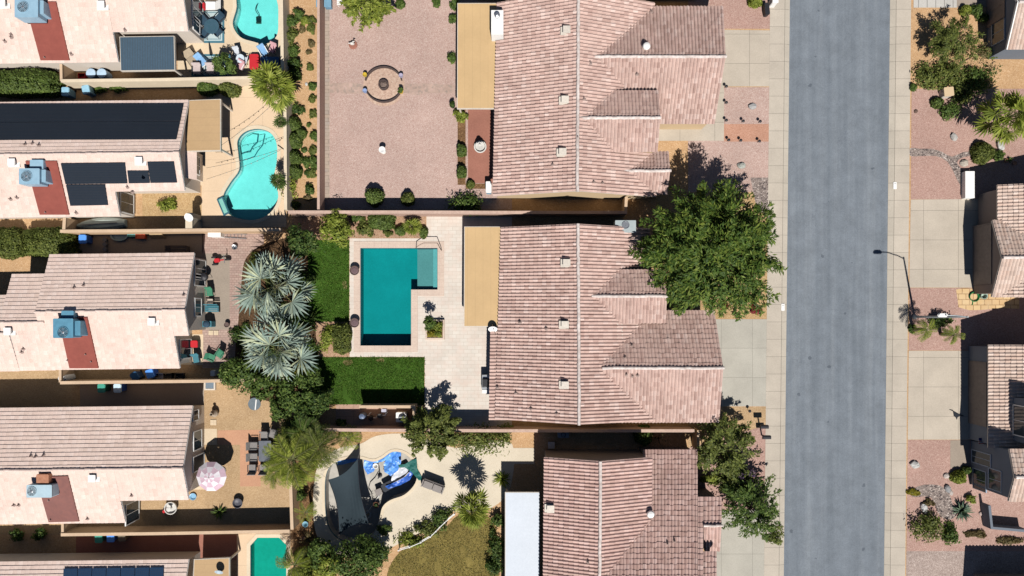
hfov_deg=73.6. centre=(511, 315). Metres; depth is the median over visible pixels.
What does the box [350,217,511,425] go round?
pool deck
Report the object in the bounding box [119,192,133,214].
window
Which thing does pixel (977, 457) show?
window
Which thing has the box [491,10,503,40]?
chimney
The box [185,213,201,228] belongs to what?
block wall
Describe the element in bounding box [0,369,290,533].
gravel
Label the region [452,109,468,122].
shrub
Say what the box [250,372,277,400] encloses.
shade tree
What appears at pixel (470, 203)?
shrub
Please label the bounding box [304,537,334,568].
shade tree
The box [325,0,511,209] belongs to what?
gravel
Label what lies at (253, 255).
shrub
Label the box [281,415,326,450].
feather palm
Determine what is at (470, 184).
shrub
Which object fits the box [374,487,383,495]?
crate
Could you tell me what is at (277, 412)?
shade tree
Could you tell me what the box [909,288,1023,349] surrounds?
gravel
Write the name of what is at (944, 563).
gravel
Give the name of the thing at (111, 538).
wheelie bin
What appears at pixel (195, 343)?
cushion chair
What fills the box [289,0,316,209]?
planting bed
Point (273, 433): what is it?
patio chair
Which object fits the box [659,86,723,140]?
path
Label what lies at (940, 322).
shrub
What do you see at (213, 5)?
sun lounger
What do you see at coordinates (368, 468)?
tarp
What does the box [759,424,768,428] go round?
mailbox
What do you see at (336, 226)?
shade tree
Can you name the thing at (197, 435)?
window
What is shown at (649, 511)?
house
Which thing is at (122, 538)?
wheelie bin
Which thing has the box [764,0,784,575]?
sidewalk
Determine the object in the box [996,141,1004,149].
boulder
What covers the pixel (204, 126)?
patio cover
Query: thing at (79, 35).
house
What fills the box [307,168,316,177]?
shrub
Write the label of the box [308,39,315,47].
shrub
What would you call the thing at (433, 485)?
garden sofa
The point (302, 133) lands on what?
shrub
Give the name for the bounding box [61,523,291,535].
block wall
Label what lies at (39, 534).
shrub
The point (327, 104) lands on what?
paving
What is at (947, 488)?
boulder
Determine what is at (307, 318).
shrub
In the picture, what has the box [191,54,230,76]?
outdoor rug
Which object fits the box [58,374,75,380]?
propane tank
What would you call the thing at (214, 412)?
chiminea
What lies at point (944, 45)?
shade tree
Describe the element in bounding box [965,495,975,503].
shrub
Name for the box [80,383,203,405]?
paving
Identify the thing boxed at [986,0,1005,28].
garage door
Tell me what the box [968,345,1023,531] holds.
house
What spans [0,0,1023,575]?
ground
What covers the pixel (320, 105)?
block wall
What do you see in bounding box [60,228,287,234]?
block wall
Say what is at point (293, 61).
shrub
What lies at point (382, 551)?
shade tree
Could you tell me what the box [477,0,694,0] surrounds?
house
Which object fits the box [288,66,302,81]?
shrub
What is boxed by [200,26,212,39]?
patio chair
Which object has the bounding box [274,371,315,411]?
shade tree
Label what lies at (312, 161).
shrub
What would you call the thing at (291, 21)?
shrub
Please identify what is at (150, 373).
wheelie bin
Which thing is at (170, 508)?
garden fountain
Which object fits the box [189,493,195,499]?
water bowl
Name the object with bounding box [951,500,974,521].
agave
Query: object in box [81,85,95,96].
wheelie bin
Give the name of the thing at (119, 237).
paddling pool
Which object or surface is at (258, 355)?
fan palm
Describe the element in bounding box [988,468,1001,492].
window
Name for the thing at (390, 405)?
block wall
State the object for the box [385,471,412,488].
tarp
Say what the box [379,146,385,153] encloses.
birdbath
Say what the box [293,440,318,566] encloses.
planting bed
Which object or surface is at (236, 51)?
patio chair
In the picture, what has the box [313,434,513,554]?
pool deck
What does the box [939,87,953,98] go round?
utility box
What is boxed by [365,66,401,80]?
curved wall
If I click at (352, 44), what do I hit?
garden statue
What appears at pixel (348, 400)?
lawn
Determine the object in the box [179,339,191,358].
window
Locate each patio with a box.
[178,0,280,77]
[181,334,202,364]
[195,253,229,329]
[200,86,285,226]
[204,429,216,444]
[218,430,268,485]
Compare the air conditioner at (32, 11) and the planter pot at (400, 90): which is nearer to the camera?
the air conditioner at (32, 11)
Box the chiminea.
[209,409,218,416]
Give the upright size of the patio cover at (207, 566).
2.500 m
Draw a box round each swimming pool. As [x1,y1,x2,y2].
[219,125,281,223]
[229,0,279,47]
[247,534,289,575]
[322,449,419,544]
[354,241,443,351]
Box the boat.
[77,217,126,229]
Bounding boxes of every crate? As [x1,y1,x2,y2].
[78,73,86,78]
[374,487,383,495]
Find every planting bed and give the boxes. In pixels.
[142,193,201,215]
[235,236,317,400]
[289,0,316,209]
[292,215,425,239]
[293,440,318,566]
[315,322,348,356]
[458,110,465,184]
[466,184,485,188]
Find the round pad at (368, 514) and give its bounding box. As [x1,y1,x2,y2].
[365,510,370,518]
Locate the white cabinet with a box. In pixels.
[208,233,224,237]
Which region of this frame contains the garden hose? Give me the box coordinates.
[969,292,979,304]
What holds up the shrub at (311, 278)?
on the planting bed at (277, 247)
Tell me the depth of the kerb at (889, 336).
57.05 m
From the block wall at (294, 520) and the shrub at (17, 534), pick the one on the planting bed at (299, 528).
the block wall at (294, 520)
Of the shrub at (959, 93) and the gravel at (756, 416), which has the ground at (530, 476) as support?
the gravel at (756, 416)
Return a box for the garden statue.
[348,40,356,48]
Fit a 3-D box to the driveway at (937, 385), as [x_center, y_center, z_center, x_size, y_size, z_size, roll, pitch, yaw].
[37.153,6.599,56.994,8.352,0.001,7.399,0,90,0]
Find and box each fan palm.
[232,251,315,326]
[239,309,318,381]
[247,60,296,114]
[269,171,288,190]
[272,115,288,127]
[401,218,422,235]
[452,487,491,530]
[972,89,1023,146]
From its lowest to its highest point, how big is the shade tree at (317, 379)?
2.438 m
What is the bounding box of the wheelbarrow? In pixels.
[381,479,396,491]
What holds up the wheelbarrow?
in the swimming pool at (383, 500)
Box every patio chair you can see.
[190,353,201,362]
[191,62,203,74]
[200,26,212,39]
[201,12,207,24]
[203,353,215,361]
[204,62,216,74]
[204,287,213,295]
[212,9,225,25]
[214,27,224,36]
[214,348,225,358]
[232,46,241,56]
[236,58,245,71]
[246,441,258,450]
[246,452,258,461]
[247,464,257,474]
[256,43,269,56]
[258,464,268,474]
[259,431,269,440]
[267,41,276,54]
[268,428,277,439]
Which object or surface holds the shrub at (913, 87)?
on the ground at (530, 476)
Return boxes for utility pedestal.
[768,0,778,7]
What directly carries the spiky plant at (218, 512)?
on the gravel at (263, 503)
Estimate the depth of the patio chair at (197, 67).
56.52 m
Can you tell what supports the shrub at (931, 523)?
on the gravel at (931, 458)
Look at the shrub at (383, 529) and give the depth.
56.54 m
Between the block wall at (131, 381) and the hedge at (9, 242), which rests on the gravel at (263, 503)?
the block wall at (131, 381)
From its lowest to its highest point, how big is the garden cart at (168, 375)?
0.674 m
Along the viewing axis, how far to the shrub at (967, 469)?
56.62 m
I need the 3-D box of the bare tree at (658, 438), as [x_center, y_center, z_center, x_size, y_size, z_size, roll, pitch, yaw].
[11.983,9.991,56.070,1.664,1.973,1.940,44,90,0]
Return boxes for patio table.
[204,19,218,33]
[207,299,214,303]
[236,54,244,62]
[259,440,272,461]
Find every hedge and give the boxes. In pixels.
[0,67,66,99]
[0,226,24,260]
[18,226,81,257]
[331,322,352,354]
[367,215,396,230]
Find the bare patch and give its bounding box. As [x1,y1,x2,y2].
[343,359,352,364]
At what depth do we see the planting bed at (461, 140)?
56.99 m
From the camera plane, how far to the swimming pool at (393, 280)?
58.25 m
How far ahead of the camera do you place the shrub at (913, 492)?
56.80 m
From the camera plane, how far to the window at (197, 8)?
55.65 m
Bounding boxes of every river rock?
[751,178,767,211]
[910,148,969,184]
[912,484,956,519]
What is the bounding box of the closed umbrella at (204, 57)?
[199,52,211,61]
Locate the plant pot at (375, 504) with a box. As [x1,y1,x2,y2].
[373,502,378,507]
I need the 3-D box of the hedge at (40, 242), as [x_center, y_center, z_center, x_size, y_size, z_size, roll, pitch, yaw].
[-38.104,-6.084,56.163,4.777,1.807,2.692,0,90,0]
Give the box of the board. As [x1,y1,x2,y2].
[149,234,165,238]
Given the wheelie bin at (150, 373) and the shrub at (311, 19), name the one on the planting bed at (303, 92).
the shrub at (311, 19)
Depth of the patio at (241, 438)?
56.99 m
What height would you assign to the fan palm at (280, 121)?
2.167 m
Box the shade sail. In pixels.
[320,449,368,533]
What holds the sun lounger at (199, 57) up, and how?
on the outdoor rug at (209, 56)
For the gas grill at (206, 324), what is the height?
1.070 m
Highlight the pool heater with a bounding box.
[396,411,407,421]
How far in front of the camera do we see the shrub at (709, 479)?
56.49 m
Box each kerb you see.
[779,0,789,575]
[884,0,895,575]
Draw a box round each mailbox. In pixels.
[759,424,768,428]
[761,434,770,438]
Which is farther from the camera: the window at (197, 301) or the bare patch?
the bare patch
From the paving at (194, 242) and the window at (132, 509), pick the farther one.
the paving at (194, 242)
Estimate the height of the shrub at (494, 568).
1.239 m
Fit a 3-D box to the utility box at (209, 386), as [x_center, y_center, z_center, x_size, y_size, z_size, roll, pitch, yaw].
[-25.090,5.775,56.875,0.920,0.250,0.760,0,90,0]
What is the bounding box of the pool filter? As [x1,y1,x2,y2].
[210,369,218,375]
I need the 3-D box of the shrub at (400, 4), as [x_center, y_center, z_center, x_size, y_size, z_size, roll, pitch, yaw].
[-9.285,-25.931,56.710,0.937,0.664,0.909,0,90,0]
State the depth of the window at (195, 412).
55.35 m
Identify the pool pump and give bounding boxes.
[359,412,370,419]
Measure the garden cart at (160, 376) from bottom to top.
0.674 m
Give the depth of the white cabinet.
56.16 m
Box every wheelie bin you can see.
[61,87,76,98]
[79,234,92,243]
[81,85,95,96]
[95,536,106,542]
[97,384,110,392]
[107,536,117,541]
[113,384,126,392]
[118,536,130,540]
[130,369,144,379]
[145,369,158,378]
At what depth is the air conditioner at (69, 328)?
51.96 m
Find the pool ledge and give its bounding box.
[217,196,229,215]
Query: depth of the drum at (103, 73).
56.07 m
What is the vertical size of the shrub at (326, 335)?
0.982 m
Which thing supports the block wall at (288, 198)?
on the planting bed at (303, 92)
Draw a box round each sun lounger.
[181,48,198,68]
[193,52,206,67]
[204,0,222,11]
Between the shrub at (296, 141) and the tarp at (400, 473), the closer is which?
the shrub at (296, 141)
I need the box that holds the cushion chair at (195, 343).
[190,340,200,347]
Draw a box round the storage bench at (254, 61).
[249,54,259,70]
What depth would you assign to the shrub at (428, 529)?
56.57 m
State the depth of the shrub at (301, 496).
56.51 m
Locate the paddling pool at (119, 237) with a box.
[110,234,127,240]
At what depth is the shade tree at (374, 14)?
55.06 m
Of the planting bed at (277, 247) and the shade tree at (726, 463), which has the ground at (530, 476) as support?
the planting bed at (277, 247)
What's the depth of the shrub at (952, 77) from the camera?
56.34 m
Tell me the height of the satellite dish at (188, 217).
2.556 m
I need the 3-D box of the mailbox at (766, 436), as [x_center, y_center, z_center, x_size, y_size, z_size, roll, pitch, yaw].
[20.807,9.908,56.363,0.655,1.274,0.300,0,90,0]
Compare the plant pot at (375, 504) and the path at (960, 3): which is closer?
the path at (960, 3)
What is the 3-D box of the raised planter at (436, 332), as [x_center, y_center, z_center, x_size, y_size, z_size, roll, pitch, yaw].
[-6.414,1.097,56.559,1.609,0.883,1.712,0,90,0]
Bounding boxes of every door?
[193,452,204,472]
[968,360,986,426]
[973,223,991,284]
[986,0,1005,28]
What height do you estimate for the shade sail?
1.427 m
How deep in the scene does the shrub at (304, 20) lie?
56.66 m
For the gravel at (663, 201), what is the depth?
57.00 m
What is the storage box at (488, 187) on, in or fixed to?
on the gravel at (414, 42)
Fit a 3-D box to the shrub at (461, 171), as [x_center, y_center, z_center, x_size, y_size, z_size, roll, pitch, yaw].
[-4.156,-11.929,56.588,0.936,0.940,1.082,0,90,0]
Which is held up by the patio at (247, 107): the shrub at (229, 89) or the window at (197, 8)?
the shrub at (229, 89)
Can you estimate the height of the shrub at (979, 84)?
1.303 m
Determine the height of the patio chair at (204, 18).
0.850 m
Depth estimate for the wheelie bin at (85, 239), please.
56.04 m
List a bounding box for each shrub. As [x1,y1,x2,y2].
[9,528,24,541]
[30,527,47,540]
[92,87,106,93]
[109,86,128,93]
[156,196,177,212]
[197,82,218,96]
[218,82,241,98]
[227,322,251,351]
[244,251,268,274]
[258,299,293,327]
[264,268,290,299]
[264,336,288,361]
[281,176,297,198]
[286,268,317,293]
[287,14,299,28]
[287,26,299,46]
[287,44,300,57]
[287,57,302,69]
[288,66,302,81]
[288,300,316,333]
[289,116,301,132]
[289,132,303,149]
[289,150,302,164]
[289,164,302,180]
[291,201,300,209]
[292,8,304,20]
[292,103,305,114]
[296,128,307,138]
[297,488,306,501]
[299,24,305,33]
[300,15,310,26]
[302,157,309,168]
[302,337,321,360]
[303,195,311,200]
[304,169,310,177]
[305,49,311,54]
[305,183,314,194]
[306,23,314,34]
[306,63,313,70]
[307,15,316,22]
[307,155,316,169]
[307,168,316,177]
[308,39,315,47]
[308,82,316,90]
[308,93,316,102]
[308,144,316,155]
[309,109,316,118]
[309,131,316,141]
[318,323,332,352]
[336,419,346,425]
[350,215,364,222]
[356,217,374,237]
[364,188,384,207]
[376,524,391,535]
[383,230,392,237]
[393,531,426,547]
[394,225,404,235]
[395,0,405,9]
[400,192,414,206]
[411,519,438,537]
[418,226,427,238]
[430,508,453,531]
[432,0,440,7]
[444,189,483,215]
[447,52,455,63]
[448,13,456,23]
[449,0,459,11]
[451,422,509,457]
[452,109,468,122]
[456,144,466,156]
[456,165,466,177]
[466,180,474,188]
[484,558,504,575]
[486,528,504,565]
[489,422,513,445]
[490,513,504,528]
[633,424,652,446]
[699,475,720,485]
[747,0,761,8]
[750,304,762,314]
[906,488,920,495]
[907,510,949,544]
[908,324,916,333]
[909,82,917,91]
[911,60,946,89]
[922,498,935,505]
[928,318,955,329]
[929,97,944,109]
[932,59,975,91]
[938,99,963,120]
[942,521,961,545]
[949,469,966,483]
[951,80,978,104]
[958,62,1002,103]
[959,4,971,15]
[960,465,971,473]
[963,530,986,538]
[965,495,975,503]
[969,3,984,17]
[969,141,995,165]
[975,46,997,59]
[976,12,988,22]
[993,150,1005,160]
[995,536,1023,544]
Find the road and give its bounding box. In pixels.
[784,0,889,575]
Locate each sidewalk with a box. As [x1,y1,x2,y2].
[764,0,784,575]
[890,0,910,575]
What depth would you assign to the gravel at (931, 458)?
57.00 m
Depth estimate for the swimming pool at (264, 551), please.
57.90 m
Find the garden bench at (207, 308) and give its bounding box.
[203,304,219,311]
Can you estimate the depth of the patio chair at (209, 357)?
56.50 m
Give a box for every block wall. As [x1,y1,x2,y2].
[59,370,73,381]
[60,64,74,80]
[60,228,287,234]
[60,378,254,383]
[61,76,255,88]
[61,523,76,532]
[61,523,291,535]
[62,218,78,229]
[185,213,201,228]
[280,0,289,78]
[283,102,293,210]
[288,210,626,216]
[289,477,299,529]
[313,425,693,431]
[317,0,324,209]
[359,403,417,418]
[621,197,627,210]
[692,427,699,449]
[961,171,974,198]
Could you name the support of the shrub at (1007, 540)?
on the gravel at (931, 458)
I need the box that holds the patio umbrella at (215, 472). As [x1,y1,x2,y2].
[196,462,226,490]
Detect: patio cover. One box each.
[119,36,185,77]
[186,99,232,156]
[193,549,240,575]
[457,3,496,112]
[464,227,500,326]
[505,488,539,575]
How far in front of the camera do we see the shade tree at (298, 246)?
54.23 m
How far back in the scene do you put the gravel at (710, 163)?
57.00 m
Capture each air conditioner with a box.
[15,0,51,23]
[19,160,52,186]
[26,473,58,497]
[53,311,87,337]
[557,432,568,437]
[613,220,635,232]
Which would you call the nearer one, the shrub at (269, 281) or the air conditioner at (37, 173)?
the air conditioner at (37, 173)
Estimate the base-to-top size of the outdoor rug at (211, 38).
0.024 m
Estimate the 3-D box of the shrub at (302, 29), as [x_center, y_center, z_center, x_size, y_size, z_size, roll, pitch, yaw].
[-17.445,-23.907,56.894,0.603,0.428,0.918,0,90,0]
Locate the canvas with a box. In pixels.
[398,459,422,479]
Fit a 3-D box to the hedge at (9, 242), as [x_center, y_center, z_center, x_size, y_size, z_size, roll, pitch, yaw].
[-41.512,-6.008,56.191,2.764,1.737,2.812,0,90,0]
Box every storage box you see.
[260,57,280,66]
[324,0,332,9]
[486,181,491,193]
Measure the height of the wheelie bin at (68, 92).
1.019 m
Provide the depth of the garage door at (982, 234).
55.82 m
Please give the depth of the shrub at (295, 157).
56.28 m
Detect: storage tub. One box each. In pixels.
[135,234,146,238]
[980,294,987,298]
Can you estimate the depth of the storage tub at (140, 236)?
56.65 m
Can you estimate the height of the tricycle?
0.889 m
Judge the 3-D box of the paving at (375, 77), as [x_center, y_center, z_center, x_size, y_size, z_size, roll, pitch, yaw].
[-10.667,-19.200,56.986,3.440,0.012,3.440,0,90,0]
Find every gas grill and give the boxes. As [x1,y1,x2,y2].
[202,320,215,327]
[482,374,489,392]
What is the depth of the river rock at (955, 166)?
56.99 m
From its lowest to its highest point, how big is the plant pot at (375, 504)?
0.522 m
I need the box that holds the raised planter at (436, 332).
[424,320,444,339]
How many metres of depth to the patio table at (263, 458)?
56.27 m
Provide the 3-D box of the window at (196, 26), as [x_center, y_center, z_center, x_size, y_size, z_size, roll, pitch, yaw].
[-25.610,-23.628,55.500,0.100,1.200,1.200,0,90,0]
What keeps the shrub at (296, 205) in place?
on the planting bed at (303, 92)
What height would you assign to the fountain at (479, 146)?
1.340 m
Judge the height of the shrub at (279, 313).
0.861 m
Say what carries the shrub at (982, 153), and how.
on the gravel at (933, 177)
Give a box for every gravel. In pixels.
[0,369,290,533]
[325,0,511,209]
[656,192,767,317]
[688,0,769,28]
[688,87,768,191]
[688,407,765,447]
[689,427,765,510]
[906,440,1023,550]
[906,551,1023,575]
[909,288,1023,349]
[911,89,1023,198]
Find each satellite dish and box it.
[184,213,201,221]
[488,325,496,333]
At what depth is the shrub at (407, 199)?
56.40 m
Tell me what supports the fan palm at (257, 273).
on the planting bed at (277, 247)
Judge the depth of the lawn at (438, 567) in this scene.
56.98 m
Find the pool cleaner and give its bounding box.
[255,4,261,23]
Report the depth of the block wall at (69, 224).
55.82 m
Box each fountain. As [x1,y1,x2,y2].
[164,502,176,514]
[474,140,485,152]
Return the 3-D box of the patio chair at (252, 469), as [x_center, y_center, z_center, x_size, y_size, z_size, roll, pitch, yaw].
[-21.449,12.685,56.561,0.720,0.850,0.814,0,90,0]
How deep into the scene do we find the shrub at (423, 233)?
56.53 m
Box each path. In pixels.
[330,82,363,93]
[404,83,453,94]
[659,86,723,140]
[724,124,768,141]
[914,0,956,7]
[950,440,969,467]
[957,0,985,6]
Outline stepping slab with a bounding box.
[210,420,216,424]
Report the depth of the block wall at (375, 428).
55.18 m
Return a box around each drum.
[86,68,100,78]
[97,68,112,78]
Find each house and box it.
[0,0,203,71]
[0,100,202,218]
[0,252,205,370]
[0,405,204,525]
[0,551,199,575]
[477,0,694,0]
[489,223,724,424]
[492,0,726,198]
[543,447,722,575]
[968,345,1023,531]
[973,184,1023,297]
[973,573,1023,575]
[986,0,1023,58]
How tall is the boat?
0.670 m
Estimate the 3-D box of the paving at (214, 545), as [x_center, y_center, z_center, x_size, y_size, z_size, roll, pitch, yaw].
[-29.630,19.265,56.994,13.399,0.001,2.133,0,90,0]
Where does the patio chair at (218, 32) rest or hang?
on the outdoor rug at (211, 38)
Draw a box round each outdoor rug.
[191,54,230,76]
[204,9,223,42]
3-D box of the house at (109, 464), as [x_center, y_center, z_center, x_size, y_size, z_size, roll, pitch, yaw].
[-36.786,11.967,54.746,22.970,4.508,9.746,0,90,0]
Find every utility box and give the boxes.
[204,383,215,389]
[548,441,554,448]
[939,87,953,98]
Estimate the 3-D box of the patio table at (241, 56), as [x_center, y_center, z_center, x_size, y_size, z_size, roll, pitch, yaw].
[-22.388,-21.203,56.650,0.720,0.700,0.720,0,90,0]
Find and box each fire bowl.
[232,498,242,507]
[350,266,358,274]
[350,318,358,327]
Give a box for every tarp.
[337,458,358,464]
[364,460,374,473]
[366,452,400,475]
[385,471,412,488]
[391,467,408,482]
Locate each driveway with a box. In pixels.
[716,319,766,405]
[717,509,764,575]
[721,30,769,85]
[908,351,970,439]
[909,199,977,287]
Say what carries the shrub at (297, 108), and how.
on the planting bed at (303, 92)
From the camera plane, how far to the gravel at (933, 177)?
57.00 m
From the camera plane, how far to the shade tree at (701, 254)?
51.10 m
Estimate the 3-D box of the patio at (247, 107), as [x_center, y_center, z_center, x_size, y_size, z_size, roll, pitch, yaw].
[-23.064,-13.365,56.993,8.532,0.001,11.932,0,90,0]
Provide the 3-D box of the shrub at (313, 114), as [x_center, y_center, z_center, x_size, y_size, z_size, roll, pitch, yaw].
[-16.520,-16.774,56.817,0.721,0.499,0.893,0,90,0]
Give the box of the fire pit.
[378,79,388,89]
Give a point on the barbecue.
(204, 276)
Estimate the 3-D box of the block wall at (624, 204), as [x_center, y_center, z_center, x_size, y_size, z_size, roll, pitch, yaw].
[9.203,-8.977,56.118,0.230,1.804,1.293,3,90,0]
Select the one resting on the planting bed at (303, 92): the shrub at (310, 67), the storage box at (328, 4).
the shrub at (310, 67)
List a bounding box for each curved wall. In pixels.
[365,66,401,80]
[366,92,399,102]
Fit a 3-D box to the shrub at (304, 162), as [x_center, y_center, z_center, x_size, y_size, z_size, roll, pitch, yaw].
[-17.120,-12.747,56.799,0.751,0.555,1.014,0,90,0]
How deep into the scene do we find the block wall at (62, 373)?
55.60 m
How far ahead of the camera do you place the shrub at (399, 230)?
56.51 m
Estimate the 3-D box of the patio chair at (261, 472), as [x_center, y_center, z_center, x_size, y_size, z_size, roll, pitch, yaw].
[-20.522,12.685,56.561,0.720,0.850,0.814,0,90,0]
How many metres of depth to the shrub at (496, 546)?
56.34 m
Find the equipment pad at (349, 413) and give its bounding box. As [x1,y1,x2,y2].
[336,404,412,425]
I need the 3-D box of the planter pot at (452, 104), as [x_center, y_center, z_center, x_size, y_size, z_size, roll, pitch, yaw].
[-4.951,-17.459,56.561,0.519,0.878,0.634,0,90,0]
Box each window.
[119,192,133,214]
[125,501,139,525]
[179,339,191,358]
[192,0,202,26]
[193,14,199,34]
[193,409,198,421]
[193,429,201,451]
[194,259,205,277]
[194,273,204,286]
[194,298,201,315]
[197,156,199,175]
[971,449,990,467]
[972,467,986,492]
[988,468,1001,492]
[991,18,1004,46]
[1013,404,1023,436]
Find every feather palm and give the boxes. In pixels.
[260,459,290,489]
[275,545,312,575]
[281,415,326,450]
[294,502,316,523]
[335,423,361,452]
[912,319,937,342]
[939,325,965,344]
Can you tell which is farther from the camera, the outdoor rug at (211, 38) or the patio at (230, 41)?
the patio at (230, 41)
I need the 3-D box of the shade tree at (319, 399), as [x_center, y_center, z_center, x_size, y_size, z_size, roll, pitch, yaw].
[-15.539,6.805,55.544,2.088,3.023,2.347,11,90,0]
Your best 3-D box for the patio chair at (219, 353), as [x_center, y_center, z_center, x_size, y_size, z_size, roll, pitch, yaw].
[-24.102,3.089,56.561,0.610,0.850,0.734,34,90,0]
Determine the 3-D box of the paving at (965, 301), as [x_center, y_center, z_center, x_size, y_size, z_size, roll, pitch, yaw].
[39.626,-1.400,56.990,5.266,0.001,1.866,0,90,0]
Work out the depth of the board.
56.75 m
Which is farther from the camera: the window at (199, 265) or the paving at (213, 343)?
the paving at (213, 343)
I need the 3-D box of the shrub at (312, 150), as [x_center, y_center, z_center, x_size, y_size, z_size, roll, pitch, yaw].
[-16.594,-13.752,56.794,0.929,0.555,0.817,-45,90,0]
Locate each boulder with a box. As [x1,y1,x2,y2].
[737,163,745,168]
[748,103,756,109]
[910,460,919,468]
[920,503,927,512]
[944,485,950,492]
[951,133,957,140]
[960,160,967,166]
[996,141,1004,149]
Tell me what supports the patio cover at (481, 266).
on the pool deck at (457, 363)
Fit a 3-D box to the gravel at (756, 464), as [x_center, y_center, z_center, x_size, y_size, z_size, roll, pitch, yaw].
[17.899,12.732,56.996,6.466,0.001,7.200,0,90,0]
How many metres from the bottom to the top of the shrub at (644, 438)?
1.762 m
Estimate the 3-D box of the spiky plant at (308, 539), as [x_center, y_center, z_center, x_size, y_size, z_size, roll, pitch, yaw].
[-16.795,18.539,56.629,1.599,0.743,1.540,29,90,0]
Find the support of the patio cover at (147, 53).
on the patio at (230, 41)
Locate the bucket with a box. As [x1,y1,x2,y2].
[302,521,307,526]
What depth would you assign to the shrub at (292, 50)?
56.46 m
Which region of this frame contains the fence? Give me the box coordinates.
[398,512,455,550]
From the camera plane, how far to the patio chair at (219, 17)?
56.51 m
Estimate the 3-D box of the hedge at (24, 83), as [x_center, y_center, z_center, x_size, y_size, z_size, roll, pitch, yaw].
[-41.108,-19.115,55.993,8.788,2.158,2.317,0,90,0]
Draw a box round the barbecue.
[201,272,212,280]
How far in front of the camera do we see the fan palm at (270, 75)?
53.59 m
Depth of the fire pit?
56.76 m
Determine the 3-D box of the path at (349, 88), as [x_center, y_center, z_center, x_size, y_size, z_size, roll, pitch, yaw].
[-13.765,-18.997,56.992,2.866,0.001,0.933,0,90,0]
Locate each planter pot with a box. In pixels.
[397,87,402,93]
[449,101,454,108]
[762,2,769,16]
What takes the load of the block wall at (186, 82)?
on the ground at (530, 476)
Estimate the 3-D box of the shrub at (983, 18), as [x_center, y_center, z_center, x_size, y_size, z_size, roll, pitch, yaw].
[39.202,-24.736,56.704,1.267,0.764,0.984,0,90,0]
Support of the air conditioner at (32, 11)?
on the house at (79, 35)
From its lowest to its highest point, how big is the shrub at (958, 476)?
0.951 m
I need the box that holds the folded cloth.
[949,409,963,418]
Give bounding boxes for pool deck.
[237,533,290,575]
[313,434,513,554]
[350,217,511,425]
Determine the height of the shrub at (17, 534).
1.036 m
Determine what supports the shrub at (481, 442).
on the ground at (530, 476)
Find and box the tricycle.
[211,255,230,264]
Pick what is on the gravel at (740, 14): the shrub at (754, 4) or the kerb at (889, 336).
the shrub at (754, 4)
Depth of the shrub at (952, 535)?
56.53 m
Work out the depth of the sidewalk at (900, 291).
56.99 m
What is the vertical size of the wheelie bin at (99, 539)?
1.019 m
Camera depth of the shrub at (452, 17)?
56.53 m
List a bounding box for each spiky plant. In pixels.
[211,507,226,519]
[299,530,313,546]
[492,471,509,488]
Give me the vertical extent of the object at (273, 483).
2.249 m
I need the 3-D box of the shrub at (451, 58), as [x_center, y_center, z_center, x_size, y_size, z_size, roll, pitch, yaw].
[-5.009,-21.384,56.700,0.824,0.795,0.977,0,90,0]
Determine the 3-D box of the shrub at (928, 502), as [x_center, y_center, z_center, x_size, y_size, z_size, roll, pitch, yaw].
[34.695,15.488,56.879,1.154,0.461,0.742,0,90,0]
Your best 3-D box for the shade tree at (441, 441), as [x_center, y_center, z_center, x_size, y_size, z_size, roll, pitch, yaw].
[-6.432,9.296,55.164,5.161,3.793,4.619,0,90,0]
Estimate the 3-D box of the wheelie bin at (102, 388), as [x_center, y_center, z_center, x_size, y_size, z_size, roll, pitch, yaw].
[-33.633,5.895,56.489,0.640,1.019,0.799,0,90,0]
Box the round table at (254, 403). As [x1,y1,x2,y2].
[248,398,260,409]
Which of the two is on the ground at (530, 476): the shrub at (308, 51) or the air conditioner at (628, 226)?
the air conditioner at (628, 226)
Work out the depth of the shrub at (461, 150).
56.32 m
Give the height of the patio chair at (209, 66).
0.850 m
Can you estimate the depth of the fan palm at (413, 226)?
55.52 m
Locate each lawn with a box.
[308,240,348,321]
[310,357,423,404]
[387,513,499,575]
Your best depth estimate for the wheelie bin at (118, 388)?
55.98 m
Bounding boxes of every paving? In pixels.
[76,534,236,559]
[77,234,202,252]
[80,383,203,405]
[202,234,263,367]
[325,8,329,199]
[363,65,404,105]
[468,110,492,182]
[512,448,533,463]
[956,288,1018,309]
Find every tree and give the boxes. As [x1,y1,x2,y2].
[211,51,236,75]
[217,349,260,394]
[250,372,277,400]
[261,425,325,490]
[269,396,294,422]
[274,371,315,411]
[279,415,310,449]
[284,223,320,257]
[288,557,318,575]
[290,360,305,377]
[293,397,322,422]
[295,420,342,471]
[304,363,323,386]
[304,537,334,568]
[306,387,334,414]
[314,553,343,575]
[319,208,354,247]
[329,532,384,575]
[339,0,395,32]
[363,536,392,565]
[400,403,463,461]
[423,315,436,327]
[627,178,787,321]
[650,432,669,448]
[692,412,761,480]
[718,463,757,495]
[718,472,781,542]
[739,467,756,486]
[760,524,783,545]
[928,11,985,70]
[964,37,990,63]
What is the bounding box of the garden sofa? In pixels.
[421,478,444,493]
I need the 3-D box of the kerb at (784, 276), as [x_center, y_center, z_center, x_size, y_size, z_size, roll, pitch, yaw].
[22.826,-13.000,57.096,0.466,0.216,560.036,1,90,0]

